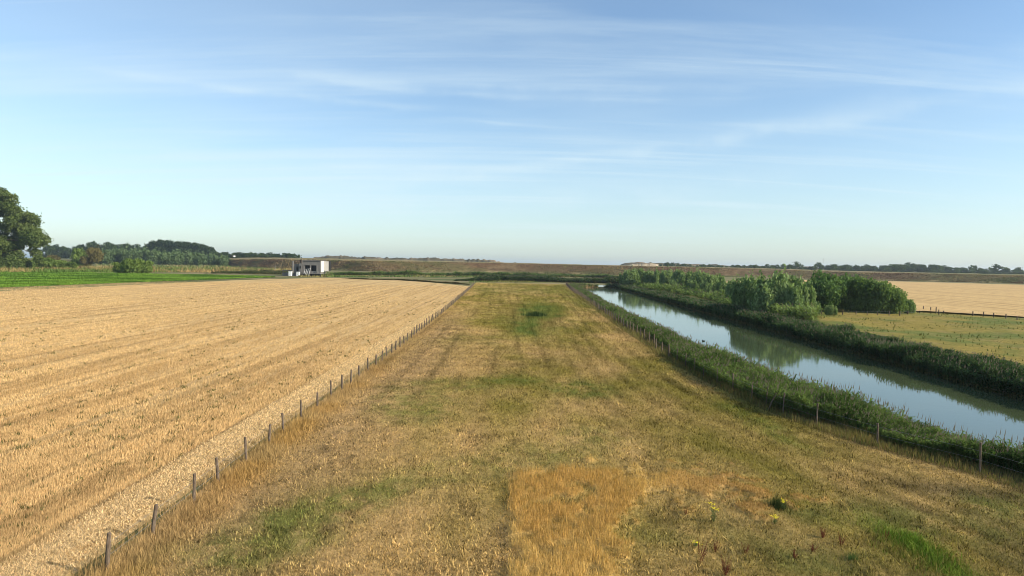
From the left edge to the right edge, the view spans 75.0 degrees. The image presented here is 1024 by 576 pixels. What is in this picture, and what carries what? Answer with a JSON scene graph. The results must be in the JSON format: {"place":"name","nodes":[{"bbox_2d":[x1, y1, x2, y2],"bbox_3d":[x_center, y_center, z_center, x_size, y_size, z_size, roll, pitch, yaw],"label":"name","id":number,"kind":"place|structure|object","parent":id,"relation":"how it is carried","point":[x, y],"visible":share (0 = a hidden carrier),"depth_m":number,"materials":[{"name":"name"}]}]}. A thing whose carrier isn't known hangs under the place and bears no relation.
{"place":"outdoors","nodes":[
{"label":"outdoors","id":0,"kind":"place"},
{"bbox_2d":[0,268,274,287],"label":"crop field","id":1,"kind":"structure","parent":0,"point":[100,283],"depth_m":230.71,"materials":[{"name":"green plant"}]},
{"bbox_2d":[96,263,222,267],"bbox_3d":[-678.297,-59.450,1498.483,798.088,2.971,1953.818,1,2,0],"label":"rough grass","id":2,"kind":"structure","parent":0,"point":[159,265],"depth_m":647.53,"materials":[{"name":"green plant"}]},
{"bbox_2d":[0,278,469,575],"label":"stubble field","id":3,"kind":"structure","parent":0,"point":[334,281],"depth_m":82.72,"materials":[{"name":"beige plant"}]},
{"bbox_2d":[0,292,445,546],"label":"weeds","id":4,"kind":"object","parent":3,"relation":"on","point":[18,434],"visible":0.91,"depth_m":37.10,"materials":[{"name":"brown plant"}]},
{"bbox_2d":[0,302,450,575],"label":"straw","id":5,"kind":"object","parent":3,"relation":"on","point":[103,524],"visible":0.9,"depth_m":25.64,"materials":[{"name":"beige plant"}]},
{"bbox_2d":[346,278,469,284],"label":"reeds","id":6,"kind":"object","parent":3,"relation":"on","point":[411,280],"visible":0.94,"depth_m":310.78,"materials":[{"name":"green plant"}]},
{"bbox_2d":[314,255,503,262],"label":"dune hills","id":7,"kind":"structure","parent":0,"point":[411,258],"depth_m":1038.07,"materials":[{"name":"beige sand"}]},
{"bbox_2d":[0,263,1023,575],"bbox_3d":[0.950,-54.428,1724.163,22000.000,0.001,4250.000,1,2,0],"label":"ground","id":8,"kind":"structure","parent":0,"point":[436,279],"depth_m":312.44,"materials":[{"name":"green plant"}]},
{"bbox_2d":[0,187,53,268],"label":"tree","id":9,"kind":"object","parent":8,"relation":"on","point":[20,225],"visible":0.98,"depth_m":414.44,"materials":[{"name":"green plant"}]},
{"bbox_2d":[32,257,59,267],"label":"bush","id":10,"kind":"object","parent":8,"relation":"on","point":[49,262],"visible":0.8,"depth_m":459.83,"materials":[{"name":"green plant"}]},
{"bbox_2d":[60,247,70,258],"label":"broadleaf tree","id":11,"kind":"object","parent":8,"relation":"on","point":[62,255],"visible":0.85,"depth_m":994.88,"materials":[{"name":"green plant"}]},
{"bbox_2d":[57,261,79,268],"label":"bush","id":12,"kind":"object","parent":8,"relation":"on","point":[65,264],"visible":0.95,"depth_m":457.52,"materials":[{"name":"green plant"}]},
{"bbox_2d":[69,248,86,265],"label":"bush","id":13,"kind":"object","parent":8,"relation":"on","point":[76,253],"visible":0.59,"depth_m":580.84,"materials":[{"name":"green plant"}]},
{"bbox_2d":[79,245,104,266],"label":"bush","id":14,"kind":"object","parent":8,"relation":"on","point":[94,255],"visible":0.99,"depth_m":564.85,"materials":[{"name":"brown plant"}]},
{"bbox_2d":[85,241,101,248],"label":"broadleaf tree","id":15,"kind":"object","parent":8,"relation":"on","point":[93,244],"visible":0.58,"depth_m":993.20,"materials":[{"name":"green plant"}]},
{"bbox_2d":[102,248,114,263],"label":"willow tree","id":16,"kind":"object","parent":8,"relation":"on","point":[108,257],"visible":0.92,"depth_m":732.16,"materials":[{"name":"green plant"}]},
{"bbox_2d":[111,262,123,272],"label":"bush","id":17,"kind":"object","parent":8,"relation":"on","point":[115,268],"visible":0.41,"depth_m":363.82,"materials":[{"name":"green plant"}]},
{"bbox_2d":[114,244,126,262],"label":"willow tree","id":18,"kind":"object","parent":8,"relation":"on","point":[116,256],"visible":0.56,"depth_m":741.95,"materials":[{"name":"green plant"}]},
{"bbox_2d":[119,250,133,261],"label":"willow tree","id":19,"kind":"object","parent":8,"relation":"on","point":[127,255],"visible":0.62,"depth_m":737.46,"materials":[{"name":"green plant"}]},
{"bbox_2d":[118,258,145,272],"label":"bush","id":20,"kind":"object","parent":8,"relation":"on","point":[128,265],"visible":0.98,"depth_m":355.50,"materials":[{"name":"green plant"}]},
{"bbox_2d":[137,245,151,259],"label":"willow tree","id":21,"kind":"object","parent":8,"relation":"on","point":[140,254],"visible":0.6,"depth_m":729.49,"materials":[{"name":"green plant"}]},
{"bbox_2d":[0,265,291,272],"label":"rough grass","id":22,"kind":"structure","parent":8,"relation":"on","point":[104,268],"depth_m":437.49,"materials":[{"name":"green plant"}]},
{"bbox_2d":[140,260,155,273],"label":"bush","id":23,"kind":"object","parent":8,"relation":"on","point":[147,267],"visible":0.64,"depth_m":360.58,"materials":[{"name":"green plant"}]},
{"bbox_2d":[143,247,159,264],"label":"willow tree","id":24,"kind":"object","parent":8,"relation":"on","point":[153,255],"visible":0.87,"depth_m":732.69,"materials":[{"name":"green plant"}]},
{"bbox_2d":[152,248,166,264],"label":"willow tree","id":25,"kind":"object","parent":8,"relation":"on","point":[162,258],"visible":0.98,"depth_m":736.94,"materials":[{"name":"green plant"}]},
{"bbox_2d":[156,239,164,252],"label":"poplar tree","id":26,"kind":"object","parent":8,"relation":"on","point":[159,243],"visible":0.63,"depth_m":894.85,"materials":[{"name":"green plant"}]},
{"bbox_2d":[164,239,171,252],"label":"poplar tree","id":27,"kind":"object","parent":8,"relation":"on","point":[167,246],"visible":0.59,"depth_m":894.83,"materials":[{"name":"green plant"}]},
{"bbox_2d":[170,252,182,264],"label":"willow tree","id":28,"kind":"object","parent":8,"relation":"on","point":[175,258],"visible":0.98,"depth_m":724.87,"materials":[{"name":"green plant"}]},
{"bbox_2d":[177,240,185,253],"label":"poplar tree","id":29,"kind":"object","parent":8,"relation":"on","point":[181,246],"visible":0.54,"depth_m":895.31,"materials":[{"name":"green plant"}]},
{"bbox_2d":[183,249,193,264],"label":"willow tree","id":30,"kind":"object","parent":8,"relation":"on","point":[188,258],"visible":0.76,"depth_m":769.31,"materials":[{"name":"green plant"}]},
{"bbox_2d":[192,250,205,265],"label":"willow tree","id":31,"kind":"object","parent":8,"relation":"on","point":[198,259],"visible":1,"depth_m":730.26,"materials":[{"name":"green plant"}]},
{"bbox_2d":[204,250,212,265],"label":"willow tree","id":32,"kind":"object","parent":8,"relation":"on","point":[207,256],"visible":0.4,"depth_m":760.98,"materials":[{"name":"green plant"}]},
{"bbox_2d":[209,251,219,265],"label":"willow tree","id":33,"kind":"object","parent":8,"relation":"on","point":[213,259],"visible":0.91,"depth_m":744.15,"materials":[{"name":"green plant"}]},
{"bbox_2d":[217,253,228,265],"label":"willow tree","id":34,"kind":"object","parent":8,"relation":"on","point":[223,260],"visible":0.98,"depth_m":735.52,"materials":[{"name":"green plant"}]},
{"bbox_2d":[205,269,288,274],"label":"reeds","id":35,"kind":"object","parent":8,"relation":"on","point":[262,271],"visible":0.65,"depth_m":403.06,"materials":[{"name":"green plant"}]},
{"bbox_2d":[292,260,330,276],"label":"concrete building","id":36,"kind":"structure","parent":8,"relation":"on","point":[312,267],"depth_m":365.75,"materials":[{"name":"white concrete"}]},
{"bbox_2d":[298,271,622,276],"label":"rough grass","id":37,"kind":"structure","parent":8,"relation":"on","point":[333,275],"depth_m":398.73,"materials":[{"name":"green plant"}]},
{"bbox_2d":[327,270,620,277],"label":"reeds","id":38,"kind":"object","parent":8,"relation":"on","point":[455,273],"visible":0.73,"depth_m":447.41,"materials":[{"name":"green plant"}]},
{"bbox_2d":[454,274,621,283],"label":"reeds","id":39,"kind":"object","parent":8,"relation":"on","point":[605,279],"visible":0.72,"depth_m":333.07,"materials":[{"name":"green plant"}]},
{"bbox_2d":[659,266,672,284],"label":"willow tree","id":40,"kind":"object","parent":8,"relation":"on","point":[664,276],"visible":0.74,"depth_m":267.41,"materials":[{"name":"green plant"}]},
{"bbox_2d":[700,271,717,290],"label":"willow tree","id":41,"kind":"object","parent":8,"relation":"on","point":[708,279],"visible":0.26,"depth_m":211.53,"materials":[{"name":"green plant"}]},
{"bbox_2d":[792,261,804,268],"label":"broadleaf tree","id":42,"kind":"object","parent":8,"relation":"on","point":[798,266],"visible":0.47,"depth_m":999.50,"materials":[{"name":"green plant"}]},
{"bbox_2d":[808,262,823,269],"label":"broadleaf tree","id":43,"kind":"object","parent":8,"relation":"on","point":[817,266],"visible":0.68,"depth_m":996.16,"materials":[{"name":"green plant"}]},
{"bbox_2d":[840,264,853,270],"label":"broadleaf tree","id":44,"kind":"object","parent":8,"relation":"on","point":[844,268],"visible":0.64,"depth_m":930.07,"materials":[{"name":"green plant"}]},
{"bbox_2d":[877,264,899,271],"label":"broadleaf tree","id":45,"kind":"object","parent":8,"relation":"on","point":[895,268],"visible":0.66,"depth_m":897.72,"materials":[{"name":"green plant"}]},
{"bbox_2d":[902,263,916,271],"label":"broadleaf tree","id":46,"kind":"object","parent":8,"relation":"on","point":[910,268],"visible":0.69,"depth_m":976.80,"materials":[{"name":"green plant"}]},
{"bbox_2d":[922,264,935,272],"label":"broadleaf tree","id":47,"kind":"object","parent":8,"relation":"on","point":[930,267],"visible":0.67,"depth_m":923.05,"materials":[{"name":"green plant"}]},
{"bbox_2d":[927,264,943,272],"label":"broadleaf tree","id":48,"kind":"object","parent":8,"relation":"on","point":[938,268],"visible":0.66,"depth_m":960.31,"materials":[{"name":"green plant"}]},
{"bbox_2d":[960,265,982,273],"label":"broadleaf tree","id":49,"kind":"object","parent":8,"relation":"on","point":[974,270],"visible":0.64,"depth_m":895.36,"materials":[{"name":"green plant"}]},
{"bbox_2d":[987,264,1006,273],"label":"broadleaf tree","id":50,"kind":"object","parent":8,"relation":"on","point":[994,270],"visible":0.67,"depth_m":894.43,"materials":[{"name":"green plant"}]},
{"bbox_2d":[1008,267,1023,273],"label":"broadleaf tree","id":51,"kind":"object","parent":8,"relation":"on","point":[1017,270],"visible":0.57,"depth_m":895.32,"materials":[{"name":"green plant"}]},
{"bbox_2d":[0,0,1023,286],"label":"sky","id":52,"kind":"structure","parent":0,"point":[583,132],"materials":[{"name":"blue"}]},
{"bbox_2d":[469,278,569,282],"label":"rough grass","id":53,"kind":"structure","parent":0,"point":[504,281],"depth_m":320.16,"materials":[{"name":"green plant"}]},
{"bbox_2d":[29,257,1023,283],"bbox_3d":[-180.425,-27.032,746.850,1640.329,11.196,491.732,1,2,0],"label":"dyke","id":54,"kind":"structure","parent":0,"point":[488,267],"depth_m":620.42,"materials":[{"name":"plant"}]},
{"bbox_2d":[228,258,1023,283],"bbox_3d":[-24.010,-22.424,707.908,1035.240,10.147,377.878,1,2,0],"label":"scrub","id":55,"kind":"object","parent":54,"relation":"on","point":[870,274],"visible":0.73,"depth_m":601.23,"materials":[{"name":"brown plant"}]},
{"bbox_2d":[493,303,568,336],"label":"tall grass","id":56,"kind":"structure","parent":0,"point":[525,323],"depth_m":110.28,"materials":[{"name":"green plant"}]},
{"bbox_2d":[94,282,1023,575],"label":"meadow","id":57,"kind":"structure","parent":0,"point":[484,504],"depth_m":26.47,"materials":[{"name":"green plant"}]},
{"bbox_2d":[60,302,460,575],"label":"tall grass","id":58,"kind":"structure","parent":57,"relation":"on","point":[188,506],"depth_m":24.72,"materials":[{"name":"beige plant"}]},
{"bbox_2d":[105,283,473,570],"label":"fence","id":59,"kind":"object","parent":57,"relation":"on","point":[108,549],"visible":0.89,"depth_m":32.21,"materials":[{"name":"grey wood"}]},
{"bbox_2d":[521,310,550,316],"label":"rush clump","id":60,"kind":"object","parent":57,"relation":"on","point":[535,313],"visible":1,"depth_m":115.26,"materials":[{"name":"green plant"}]},
{"bbox_2d":[500,453,833,575],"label":"tall grass","id":61,"kind":"structure","parent":57,"relation":"on","point":[552,479],"depth_m":23.38,"materials":[{"name":"beige plant"}]},
{"bbox_2d":[697,537,708,560],"bbox_3d":[5.749,7.960,20.031,0.380,0.805,0.496,-1,3,-42],"label":"dock plant","id":62,"kind":"object","parent":57,"relation":"on","point":[701,558],"visible":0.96,"depth_m":19.99,"materials":[{"name":"plant"}]},
{"bbox_2d":[708,502,718,521],"bbox_3d":[6.993,7.886,23.277,0.264,0.756,0.548,-1,3,-39],"label":"ragwort","id":63,"kind":"object","parent":57,"relation":"on","point":[713,515],"visible":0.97,"depth_m":23.24,"materials":[{"name":"yellow plant"}]},
{"bbox_2d":[720,554,731,575],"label":"dock plant","id":64,"kind":"object","parent":57,"relation":"on","point":[725,572],"visible":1,"depth_m":19.23,"materials":[{"name":"brown plant"}]},
{"bbox_2d":[763,495,792,515],"bbox_3d":[9.877,7.962,24.753,1.210,0.593,1.078,3,3,38],"label":"rush clump","id":65,"kind":"object","parent":57,"relation":"on","point":[778,506],"visible":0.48,"depth_m":24.64,"materials":[{"name":"green plant"}]},
{"bbox_2d":[566,282,1019,471],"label":"fence","id":66,"kind":"object","parent":57,"relation":"on","point":[783,398],"visible":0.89,"depth_m":53.75,"materials":[{"name":"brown wood"}]},
{"bbox_2d":[568,282,1023,476],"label":"reeds","id":67,"kind":"object","parent":57,"relation":"on","point":[807,397],"visible":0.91,"depth_m":40.17,"materials":[{"name":"green plant"}]},
{"bbox_2d":[575,293,1023,491],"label":"tall grass","id":68,"kind":"structure","parent":57,"relation":"on","point":[861,436],"depth_m":35.77,"materials":[{"name":"green plant"}]},
{"bbox_2d":[841,550,858,562],"bbox_3d":[10.393,8.233,20.376,0.567,0.392,0.627,3,3,41],"label":"weed","id":69,"kind":"object","parent":57,"relation":"on","point":[851,557],"visible":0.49,"depth_m":20.41,"materials":[{"name":"green plant"}]},
{"bbox_2d":[627,263,662,265],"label":"sand dune","id":70,"kind":"structure","parent":0,"point":[645,264],"depth_m":971.84,"materials":[{"name":"beige sand"}]},
{"bbox_2d":[585,287,1023,447],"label":"river","id":71,"kind":"structure","parent":0,"point":[951,404],"depth_m":64.35,"materials":[{"name":"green liquid"}]},
{"bbox_2d":[605,285,1023,398],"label":"riverbank","id":72,"kind":"structure","parent":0,"point":[933,338],"depth_m":85.92,"materials":[{"name":"green plant"}]},
{"bbox_2d":[622,265,640,284],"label":"willow tree","id":73,"kind":"object","parent":72,"relation":"on","point":[629,275],"visible":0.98,"depth_m":289.38,"materials":[{"name":"green plant"}]},
{"bbox_2d":[635,268,644,282],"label":"willow tree","id":74,"kind":"object","parent":72,"relation":"on","point":[641,272],"visible":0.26,"depth_m":293.77,"materials":[{"name":"green plant"}]},
{"bbox_2d":[643,269,653,282],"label":"willow tree","id":75,"kind":"object","parent":72,"relation":"on","point":[648,275],"visible":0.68,"depth_m":281.80,"materials":[{"name":"green plant"}]},
{"bbox_2d":[652,267,663,283],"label":"willow tree","id":76,"kind":"object","parent":72,"relation":"on","point":[656,277],"visible":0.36,"depth_m":278.61,"materials":[{"name":"green plant"}]},
{"bbox_2d":[686,279,698,289],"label":"willow tree","id":77,"kind":"object","parent":72,"relation":"on","point":[693,283],"visible":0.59,"depth_m":224.18,"materials":[{"name":"green plant"}]},
{"bbox_2d":[704,283,713,292],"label":"willow tree","id":78,"kind":"object","parent":72,"relation":"on","point":[708,287],"visible":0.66,"depth_m":199.34,"materials":[{"name":"green plant"}]},
{"bbox_2d":[631,281,822,321],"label":"undergrowth","id":79,"kind":"object","parent":72,"relation":"on","point":[808,311],"visible":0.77,"depth_m":157.19,"materials":[{"name":"green plant"}]},
{"bbox_2d":[724,278,734,295],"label":"willow tree","id":80,"kind":"object","parent":72,"relation":"on","point":[727,289],"visible":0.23,"depth_m":172.17,"materials":[{"name":"green plant"}]},
{"bbox_2d":[729,271,749,305],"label":"willow tree","id":81,"kind":"object","parent":72,"relation":"on","point":[735,285],"visible":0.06,"depth_m":140.39,"materials":[{"name":"green plant"}]},
{"bbox_2d":[738,270,770,307],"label":"willow tree","id":82,"kind":"object","parent":72,"relation":"on","point":[742,291],"visible":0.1,"depth_m":134.99,"materials":[{"name":"green plant"}]},
{"bbox_2d":[745,269,776,310],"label":"willow tree","id":83,"kind":"object","parent":72,"relation":"on","point":[762,280],"visible":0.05,"depth_m":129.12,"materials":[{"name":"green plant"}]},
{"bbox_2d":[750,275,781,312],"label":"willow tree","id":84,"kind":"object","parent":72,"relation":"on","point":[765,295],"visible":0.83,"depth_m":123.22,"materials":[{"name":"green plant"}]},
{"bbox_2d":[766,263,804,304],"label":"willow tree","id":85,"kind":"object","parent":72,"relation":"on","point":[783,281],"visible":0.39,"depth_m":124.71,"materials":[{"name":"green plant"}]},
{"bbox_2d":[775,271,796,285],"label":"willow tree","id":86,"kind":"object","parent":72,"relation":"on","point":[793,281],"visible":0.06,"depth_m":126.10,"materials":[{"name":"green plant"}]},
{"bbox_2d":[782,279,803,308],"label":"willow tree","id":87,"kind":"object","parent":72,"relation":"on","point":[793,295],"visible":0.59,"depth_m":121.46,"materials":[{"name":"green plant"}]},
{"bbox_2d":[793,273,816,303],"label":"willow tree","id":88,"kind":"object","parent":72,"relation":"on","point":[809,284],"visible":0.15,"depth_m":126.93,"materials":[{"name":"green plant"}]},
{"bbox_2d":[800,287,815,305],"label":"willow tree","id":89,"kind":"object","parent":72,"relation":"on","point":[807,295],"visible":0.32,"depth_m":125.97,"materials":[{"name":"green plant"}]},
{"bbox_2d":[603,283,1023,400],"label":"reeds","id":90,"kind":"object","parent":72,"relation":"on","point":[1003,376],"visible":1,"depth_m":73.69,"materials":[{"name":"green plant"}]},
{"bbox_2d":[824,303,837,315],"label":"willow tree","id":91,"kind":"object","parent":72,"relation":"on","point":[830,310],"visible":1,"depth_m":129.03,"materials":[{"name":"green plant"}]},
{"bbox_2d":[621,262,1012,273],"bbox_3d":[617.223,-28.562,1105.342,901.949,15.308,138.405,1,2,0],"label":"dune hills","id":92,"kind":"structure","parent":0,"point":[626,264],"depth_m":1090.46,"materials":[{"name":"beige sand"}]},
{"bbox_2d":[740,280,1023,316],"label":"stubble field","id":93,"kind":"structure","parent":0,"point":[998,299],"depth_m":221.63,"materials":[{"name":"beige plant"}]},
{"bbox_2d":[853,510,977,575],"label":"lush grass","id":94,"kind":"structure","parent":0,"point":[929,554],"depth_m":20.59,"materials":[{"name":"green plant"}]},
{"bbox_2d":[820,307,1023,346],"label":"pasture","id":95,"kind":"structure","parent":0,"point":[916,321],"depth_m":112.98,"materials":[{"name":"green plant"}]},
{"bbox_2d":[669,268,685,283],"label":"willow tree","id":96,"kind":"object","parent":95,"relation":"on","point":[675,275],"visible":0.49,"depth_m":260.77,"materials":[{"name":"green plant"}]},
{"bbox_2d":[678,270,694,286],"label":"willow tree","id":97,"kind":"object","parent":95,"relation":"on","point":[683,278],"visible":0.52,"depth_m":246.88,"materials":[{"name":"green plant"}]},
{"bbox_2d":[690,267,711,287],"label":"willow tree","id":98,"kind":"object","parent":95,"relation":"on","point":[700,277],"visible":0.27,"depth_m":226.13,"materials":[{"name":"green plant"}]},
{"bbox_2d":[714,276,728,290],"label":"willow tree","id":99,"kind":"object","parent":95,"relation":"on","point":[722,285],"visible":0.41,"depth_m":199.35,"materials":[{"name":"green plant"}]},
{"bbox_2d":[802,269,850,310],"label":"willow bush","id":100,"kind":"object","parent":95,"relation":"on","point":[830,290],"visible":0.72,"depth_m":136.90,"materials":[{"name":"green plant"}]},
{"bbox_2d":[837,272,850,309],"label":"willow bush","id":101,"kind":"object","parent":95,"relation":"on","point":[846,279],"visible":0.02,"depth_m":144.74,"materials":[{"name":"green plant"}]},
{"bbox_2d":[841,274,877,312],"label":"willow bush","id":102,"kind":"object","parent":95,"relation":"on","point":[854,299],"visible":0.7,"depth_m":137.51,"materials":[{"name":"green plant"}]},
{"bbox_2d":[862,277,899,313],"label":"willow bush","id":103,"kind":"object","parent":95,"relation":"on","point":[882,297],"visible":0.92,"depth_m":134.97,"materials":[{"name":"green plant"}]},
{"bbox_2d":[881,287,912,313],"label":"willow bush","id":104,"kind":"object","parent":95,"relation":"on","point":[898,304],"visible":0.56,"depth_m":134.07,"materials":[{"name":"green plant"}]},
{"bbox_2d":[900,295,916,313],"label":"bush","id":105,"kind":"object","parent":95,"relation":"on","point":[911,308],"visible":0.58,"depth_m":135.95,"materials":[{"name":"green plant"}]},
{"bbox_2d":[821,306,1017,319],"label":"fence","id":106,"kind":"object","parent":95,"relation":"on","point":[935,312],"visible":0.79,"depth_m":130.66,"materials":[{"name":"brown wood"}]},
{"bbox_2d":[819,308,1023,360],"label":"grass tussocks","id":107,"kind":"object","parent":95,"relation":"on","point":[999,355],"depth_m":101.42,"materials":[{"name":"green plant"}]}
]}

